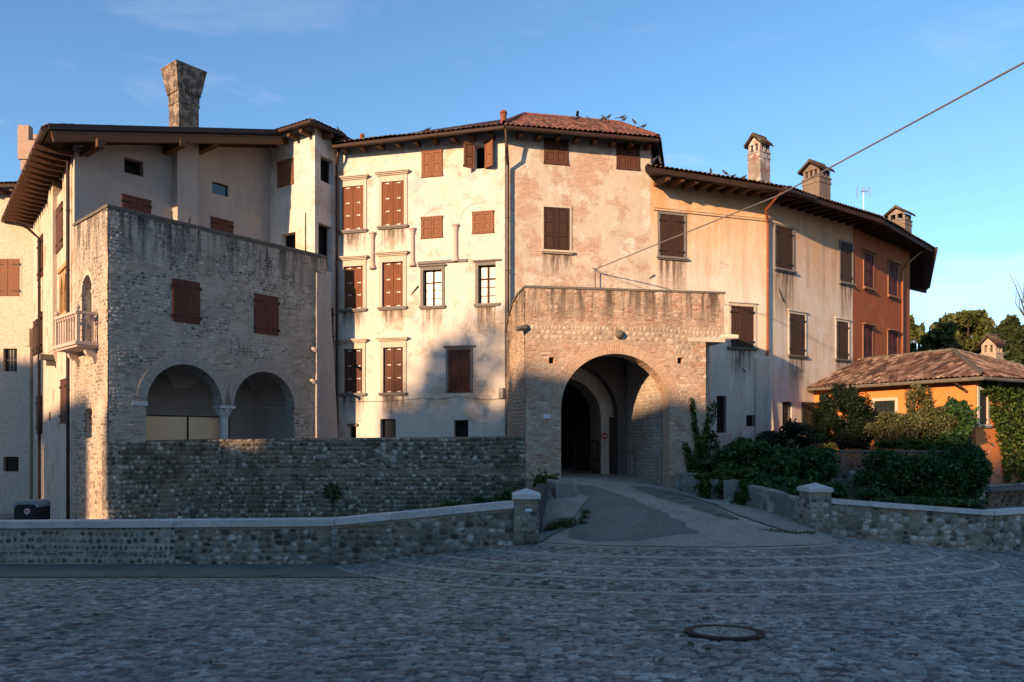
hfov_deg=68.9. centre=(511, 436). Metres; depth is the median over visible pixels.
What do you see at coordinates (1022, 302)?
bare tree
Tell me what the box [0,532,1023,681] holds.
plaza
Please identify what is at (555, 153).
window
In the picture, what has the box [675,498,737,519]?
grass
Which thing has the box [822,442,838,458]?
shrub
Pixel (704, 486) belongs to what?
ivy
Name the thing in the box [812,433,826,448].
shrub
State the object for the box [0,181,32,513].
brick house
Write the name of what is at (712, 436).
ivy
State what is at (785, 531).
grass
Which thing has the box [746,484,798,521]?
ramp parapet
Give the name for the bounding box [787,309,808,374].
window
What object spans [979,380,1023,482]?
ivy
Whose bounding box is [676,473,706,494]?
stone block
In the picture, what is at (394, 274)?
window
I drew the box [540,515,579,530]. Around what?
grass
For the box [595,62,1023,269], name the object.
cable
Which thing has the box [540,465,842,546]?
drive
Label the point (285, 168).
window
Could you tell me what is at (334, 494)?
wall plant
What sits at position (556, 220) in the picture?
window
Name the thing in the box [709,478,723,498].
stone post
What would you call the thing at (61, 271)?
gothic window
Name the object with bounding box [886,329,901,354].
window
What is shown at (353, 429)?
window
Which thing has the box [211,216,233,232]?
window
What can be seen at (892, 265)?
window
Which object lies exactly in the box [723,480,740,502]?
stone post
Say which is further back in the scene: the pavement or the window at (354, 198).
the window at (354, 198)
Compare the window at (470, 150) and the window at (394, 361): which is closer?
the window at (470, 150)
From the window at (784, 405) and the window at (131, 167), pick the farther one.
the window at (784, 405)
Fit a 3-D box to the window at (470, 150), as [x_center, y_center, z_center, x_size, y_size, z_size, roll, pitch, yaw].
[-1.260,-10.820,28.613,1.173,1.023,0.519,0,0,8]
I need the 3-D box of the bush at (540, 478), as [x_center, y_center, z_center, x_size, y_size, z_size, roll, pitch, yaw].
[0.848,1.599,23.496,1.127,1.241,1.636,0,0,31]
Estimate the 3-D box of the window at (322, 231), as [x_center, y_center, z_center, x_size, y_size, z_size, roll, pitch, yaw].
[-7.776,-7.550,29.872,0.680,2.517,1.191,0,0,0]
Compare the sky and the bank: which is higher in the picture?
the sky
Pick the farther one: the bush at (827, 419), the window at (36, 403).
the window at (36, 403)
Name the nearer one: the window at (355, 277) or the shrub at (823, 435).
the shrub at (823, 435)
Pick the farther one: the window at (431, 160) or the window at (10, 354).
the window at (10, 354)
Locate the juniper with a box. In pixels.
[838,392,880,460]
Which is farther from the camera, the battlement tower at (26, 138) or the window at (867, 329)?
the battlement tower at (26, 138)
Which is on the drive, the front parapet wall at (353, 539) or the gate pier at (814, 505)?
the gate pier at (814, 505)
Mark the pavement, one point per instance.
(164, 570)
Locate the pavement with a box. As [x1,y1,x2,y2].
[0,564,376,576]
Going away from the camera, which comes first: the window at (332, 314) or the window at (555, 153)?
the window at (555, 153)
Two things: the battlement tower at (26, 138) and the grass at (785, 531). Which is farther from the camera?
the battlement tower at (26, 138)
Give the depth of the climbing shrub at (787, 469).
24.13 m
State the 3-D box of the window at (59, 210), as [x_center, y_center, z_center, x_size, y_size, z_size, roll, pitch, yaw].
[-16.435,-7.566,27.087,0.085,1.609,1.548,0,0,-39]
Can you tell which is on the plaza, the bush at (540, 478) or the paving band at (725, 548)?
the paving band at (725, 548)
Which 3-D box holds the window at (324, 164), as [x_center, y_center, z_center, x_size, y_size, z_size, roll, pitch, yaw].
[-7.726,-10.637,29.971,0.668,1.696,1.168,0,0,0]
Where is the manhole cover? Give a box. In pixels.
[684,624,764,641]
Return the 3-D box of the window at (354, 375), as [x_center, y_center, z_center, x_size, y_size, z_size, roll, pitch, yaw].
[-6.392,-2.382,30.024,1.347,3.086,0.434,0,0,11]
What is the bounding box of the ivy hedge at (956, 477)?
[845,437,998,509]
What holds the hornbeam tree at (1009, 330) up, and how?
on the ground at (917, 444)
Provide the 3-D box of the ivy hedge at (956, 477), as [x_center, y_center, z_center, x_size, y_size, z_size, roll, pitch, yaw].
[12.736,1.460,22.418,5.542,2.956,4.592,0,0,0]
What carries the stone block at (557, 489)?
on the drive
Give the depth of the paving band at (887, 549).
14.96 m
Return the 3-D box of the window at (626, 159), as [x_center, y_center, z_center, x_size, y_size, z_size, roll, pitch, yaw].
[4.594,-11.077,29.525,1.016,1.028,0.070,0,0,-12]
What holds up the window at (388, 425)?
in the palace
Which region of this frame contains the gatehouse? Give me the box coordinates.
[505,285,738,489]
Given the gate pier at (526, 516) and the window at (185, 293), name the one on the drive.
the gate pier at (526, 516)
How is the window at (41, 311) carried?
in the corner house at (279, 185)
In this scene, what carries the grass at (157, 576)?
on the pavement
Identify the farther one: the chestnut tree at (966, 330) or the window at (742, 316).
the chestnut tree at (966, 330)
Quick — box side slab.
[538,482,587,540]
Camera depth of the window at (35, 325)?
31.86 m
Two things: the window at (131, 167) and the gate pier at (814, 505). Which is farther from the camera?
the window at (131, 167)
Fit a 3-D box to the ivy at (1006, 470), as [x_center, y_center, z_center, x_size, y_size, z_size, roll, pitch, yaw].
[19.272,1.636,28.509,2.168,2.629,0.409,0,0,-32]
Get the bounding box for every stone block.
[546,479,573,498]
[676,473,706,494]
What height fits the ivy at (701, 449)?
2.820 m
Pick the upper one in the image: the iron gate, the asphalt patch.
the iron gate
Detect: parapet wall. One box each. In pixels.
[0,500,513,565]
[831,498,1023,551]
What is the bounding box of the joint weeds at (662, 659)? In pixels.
[82,578,964,663]
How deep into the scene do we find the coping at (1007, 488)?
26.10 m
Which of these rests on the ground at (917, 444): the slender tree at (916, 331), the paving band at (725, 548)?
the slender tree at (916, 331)
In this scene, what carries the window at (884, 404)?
in the garden house at (884, 382)
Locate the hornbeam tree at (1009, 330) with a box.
[990,314,1023,363]
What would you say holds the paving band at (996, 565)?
on the plaza
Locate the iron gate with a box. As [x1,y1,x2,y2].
[574,436,598,473]
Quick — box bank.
[848,499,1023,508]
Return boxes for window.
[0,256,21,295]
[4,457,18,471]
[5,349,16,370]
[32,319,37,355]
[35,396,41,432]
[36,233,42,280]
[37,311,42,353]
[55,201,62,253]
[57,261,65,314]
[59,378,65,422]
[121,193,151,213]
[124,159,139,175]
[171,278,201,324]
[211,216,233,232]
[212,182,226,196]
[253,293,279,335]
[277,157,293,187]
[286,234,294,247]
[305,213,326,255]
[321,159,328,183]
[331,308,333,342]
[334,174,369,241]
[338,255,368,318]
[338,338,368,403]
[351,427,355,437]
[374,168,409,234]
[374,250,408,316]
[375,336,408,400]
[382,419,395,437]
[418,263,445,313]
[420,215,442,238]
[421,148,442,177]
[443,345,474,392]
[456,420,467,436]
[463,138,492,168]
[471,210,494,233]
[473,259,500,318]
[540,205,573,264]
[543,138,568,165]
[616,143,640,170]
[656,211,688,276]
[717,396,725,432]
[727,301,758,363]
[746,415,753,425]
[773,223,796,293]
[782,402,790,424]
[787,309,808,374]
[801,402,815,426]
[834,317,851,364]
[838,239,855,299]
[862,248,878,291]
[862,323,876,357]
[871,397,897,424]
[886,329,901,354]
[887,259,901,299]
[977,386,991,427]
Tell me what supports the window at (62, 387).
in the corner house at (279, 185)
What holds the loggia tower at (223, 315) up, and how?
on the ground at (917, 444)
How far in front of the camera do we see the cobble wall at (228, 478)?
25.11 m
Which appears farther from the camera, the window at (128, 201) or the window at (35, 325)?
the window at (35, 325)
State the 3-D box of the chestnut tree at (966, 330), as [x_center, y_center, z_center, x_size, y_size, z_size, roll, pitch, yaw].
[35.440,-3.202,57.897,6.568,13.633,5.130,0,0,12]
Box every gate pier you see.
[512,488,540,545]
[797,483,833,533]
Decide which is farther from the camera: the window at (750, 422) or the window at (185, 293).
the window at (750, 422)
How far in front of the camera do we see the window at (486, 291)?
28.78 m
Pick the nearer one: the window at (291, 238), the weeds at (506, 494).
the weeds at (506, 494)
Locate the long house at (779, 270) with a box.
[645,132,883,464]
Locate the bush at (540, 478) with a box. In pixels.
[524,468,558,488]
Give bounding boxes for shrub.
[702,437,861,499]
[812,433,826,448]
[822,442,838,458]
[862,384,957,456]
[909,396,985,449]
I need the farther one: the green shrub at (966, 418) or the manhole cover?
the green shrub at (966, 418)
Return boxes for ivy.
[682,397,709,473]
[688,462,757,504]
[706,400,721,472]
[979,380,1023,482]
[999,446,1016,482]
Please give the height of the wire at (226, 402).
0.217 m
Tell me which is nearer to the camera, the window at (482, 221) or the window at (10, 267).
the window at (482, 221)
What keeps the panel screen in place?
on the loggia tower at (223, 315)
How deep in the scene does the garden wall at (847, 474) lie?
25.36 m
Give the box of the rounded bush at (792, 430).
[752,418,816,449]
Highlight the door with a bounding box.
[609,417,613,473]
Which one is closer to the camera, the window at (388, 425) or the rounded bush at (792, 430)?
the rounded bush at (792, 430)
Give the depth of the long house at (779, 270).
31.22 m
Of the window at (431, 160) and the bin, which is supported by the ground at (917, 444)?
the bin
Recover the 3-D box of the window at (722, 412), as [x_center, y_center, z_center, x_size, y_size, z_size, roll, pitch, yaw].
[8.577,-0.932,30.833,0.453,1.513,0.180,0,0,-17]
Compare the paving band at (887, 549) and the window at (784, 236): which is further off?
the window at (784, 236)
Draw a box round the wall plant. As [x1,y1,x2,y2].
[322,483,341,503]
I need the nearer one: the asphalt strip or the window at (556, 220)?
the asphalt strip
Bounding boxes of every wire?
[132,396,322,408]
[363,396,501,401]
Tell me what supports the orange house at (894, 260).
on the ground at (917, 444)
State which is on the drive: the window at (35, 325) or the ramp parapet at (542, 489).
the ramp parapet at (542, 489)
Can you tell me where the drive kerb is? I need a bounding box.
[681,491,815,532]
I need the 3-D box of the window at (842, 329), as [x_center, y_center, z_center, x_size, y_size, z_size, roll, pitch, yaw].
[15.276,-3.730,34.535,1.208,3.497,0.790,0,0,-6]
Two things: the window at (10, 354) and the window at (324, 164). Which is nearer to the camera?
the window at (324, 164)
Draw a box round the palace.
[332,110,664,473]
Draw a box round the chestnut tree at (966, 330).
[920,309,995,353]
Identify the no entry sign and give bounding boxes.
[601,433,607,438]
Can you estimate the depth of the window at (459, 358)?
28.90 m
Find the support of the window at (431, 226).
in the palace
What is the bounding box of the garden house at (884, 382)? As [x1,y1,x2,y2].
[806,333,1023,506]
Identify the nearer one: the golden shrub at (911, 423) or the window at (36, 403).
the golden shrub at (911, 423)
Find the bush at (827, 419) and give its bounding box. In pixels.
[808,383,875,461]
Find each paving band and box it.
[0,577,373,579]
[334,550,1023,596]
[387,546,999,581]
[436,544,943,570]
[484,541,890,559]
[537,541,838,549]
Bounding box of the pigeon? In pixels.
[570,111,580,118]
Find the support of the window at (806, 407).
in the long house at (779, 270)
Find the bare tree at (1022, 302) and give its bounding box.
[1010,274,1023,315]
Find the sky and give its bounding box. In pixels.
[0,0,1023,346]
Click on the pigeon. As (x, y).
(577, 115)
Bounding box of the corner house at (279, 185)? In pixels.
[0,59,351,518]
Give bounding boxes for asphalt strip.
[630,485,736,518]
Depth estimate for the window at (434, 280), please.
29.29 m
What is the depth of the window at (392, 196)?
29.61 m
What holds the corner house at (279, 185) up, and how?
on the ground at (917, 444)
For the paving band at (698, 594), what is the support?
on the plaza
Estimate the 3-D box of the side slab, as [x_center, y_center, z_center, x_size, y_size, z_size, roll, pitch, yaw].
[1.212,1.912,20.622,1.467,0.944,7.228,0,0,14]
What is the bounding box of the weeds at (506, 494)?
[439,483,518,506]
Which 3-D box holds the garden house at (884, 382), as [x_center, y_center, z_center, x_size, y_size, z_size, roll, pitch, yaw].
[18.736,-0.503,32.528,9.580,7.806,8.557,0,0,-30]
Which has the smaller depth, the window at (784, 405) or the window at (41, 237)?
the window at (41, 237)
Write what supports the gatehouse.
on the ground at (917, 444)
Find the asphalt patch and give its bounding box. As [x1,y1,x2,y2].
[568,484,698,541]
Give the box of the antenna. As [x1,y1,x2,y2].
[856,186,870,209]
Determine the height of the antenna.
2.275 m
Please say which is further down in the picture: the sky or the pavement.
the pavement
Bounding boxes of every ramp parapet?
[533,483,547,533]
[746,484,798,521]
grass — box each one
[83,574,288,579]
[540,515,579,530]
[578,508,592,524]
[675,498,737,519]
[759,528,815,534]
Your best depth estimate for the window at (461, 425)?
29.42 m
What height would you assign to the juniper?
2.622 m
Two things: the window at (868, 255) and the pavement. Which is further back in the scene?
the window at (868, 255)
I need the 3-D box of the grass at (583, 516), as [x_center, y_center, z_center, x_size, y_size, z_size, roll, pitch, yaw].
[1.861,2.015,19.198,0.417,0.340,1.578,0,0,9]
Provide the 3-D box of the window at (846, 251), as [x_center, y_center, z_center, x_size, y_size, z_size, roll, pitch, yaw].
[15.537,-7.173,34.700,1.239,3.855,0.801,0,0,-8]
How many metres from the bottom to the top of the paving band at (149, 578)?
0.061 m
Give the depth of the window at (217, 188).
28.90 m
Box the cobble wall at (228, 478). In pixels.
[102,436,524,518]
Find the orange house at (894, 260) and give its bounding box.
[853,205,937,362]
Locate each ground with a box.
[0,433,972,519]
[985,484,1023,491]
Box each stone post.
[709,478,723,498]
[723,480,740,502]
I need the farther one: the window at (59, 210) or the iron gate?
the iron gate
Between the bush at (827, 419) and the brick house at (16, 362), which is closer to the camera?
the bush at (827, 419)
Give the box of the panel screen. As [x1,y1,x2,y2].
[146,415,229,439]
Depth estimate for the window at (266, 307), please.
26.92 m
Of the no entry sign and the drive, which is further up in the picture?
the no entry sign
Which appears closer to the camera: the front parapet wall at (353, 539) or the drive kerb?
the front parapet wall at (353, 539)
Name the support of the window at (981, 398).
in the garden house at (884, 382)
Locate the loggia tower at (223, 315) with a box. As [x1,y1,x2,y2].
[53,204,337,518]
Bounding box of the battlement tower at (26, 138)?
[18,125,42,169]
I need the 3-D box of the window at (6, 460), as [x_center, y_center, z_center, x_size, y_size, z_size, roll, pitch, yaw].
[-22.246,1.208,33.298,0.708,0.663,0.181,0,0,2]
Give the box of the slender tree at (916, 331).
[910,314,929,351]
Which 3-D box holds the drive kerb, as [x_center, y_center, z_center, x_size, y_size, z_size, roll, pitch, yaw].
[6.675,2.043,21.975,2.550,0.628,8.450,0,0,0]
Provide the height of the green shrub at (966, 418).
2.487 m
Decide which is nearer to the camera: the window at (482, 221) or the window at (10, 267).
the window at (482, 221)
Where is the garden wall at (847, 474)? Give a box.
[713,449,985,506]
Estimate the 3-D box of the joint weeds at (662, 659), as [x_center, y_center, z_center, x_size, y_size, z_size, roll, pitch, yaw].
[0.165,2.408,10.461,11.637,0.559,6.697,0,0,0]
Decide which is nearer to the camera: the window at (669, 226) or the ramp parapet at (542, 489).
the ramp parapet at (542, 489)
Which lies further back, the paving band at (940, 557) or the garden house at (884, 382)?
the garden house at (884, 382)
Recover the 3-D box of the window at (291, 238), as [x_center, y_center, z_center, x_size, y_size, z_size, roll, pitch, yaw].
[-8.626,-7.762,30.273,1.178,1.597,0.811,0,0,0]
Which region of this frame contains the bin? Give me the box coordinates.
[13,499,50,519]
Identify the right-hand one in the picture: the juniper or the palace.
the juniper
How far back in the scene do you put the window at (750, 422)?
31.33 m
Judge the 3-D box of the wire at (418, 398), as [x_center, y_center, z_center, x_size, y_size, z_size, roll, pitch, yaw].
[-3.526,-1.507,29.285,6.496,0.184,0.052,0,0,14]

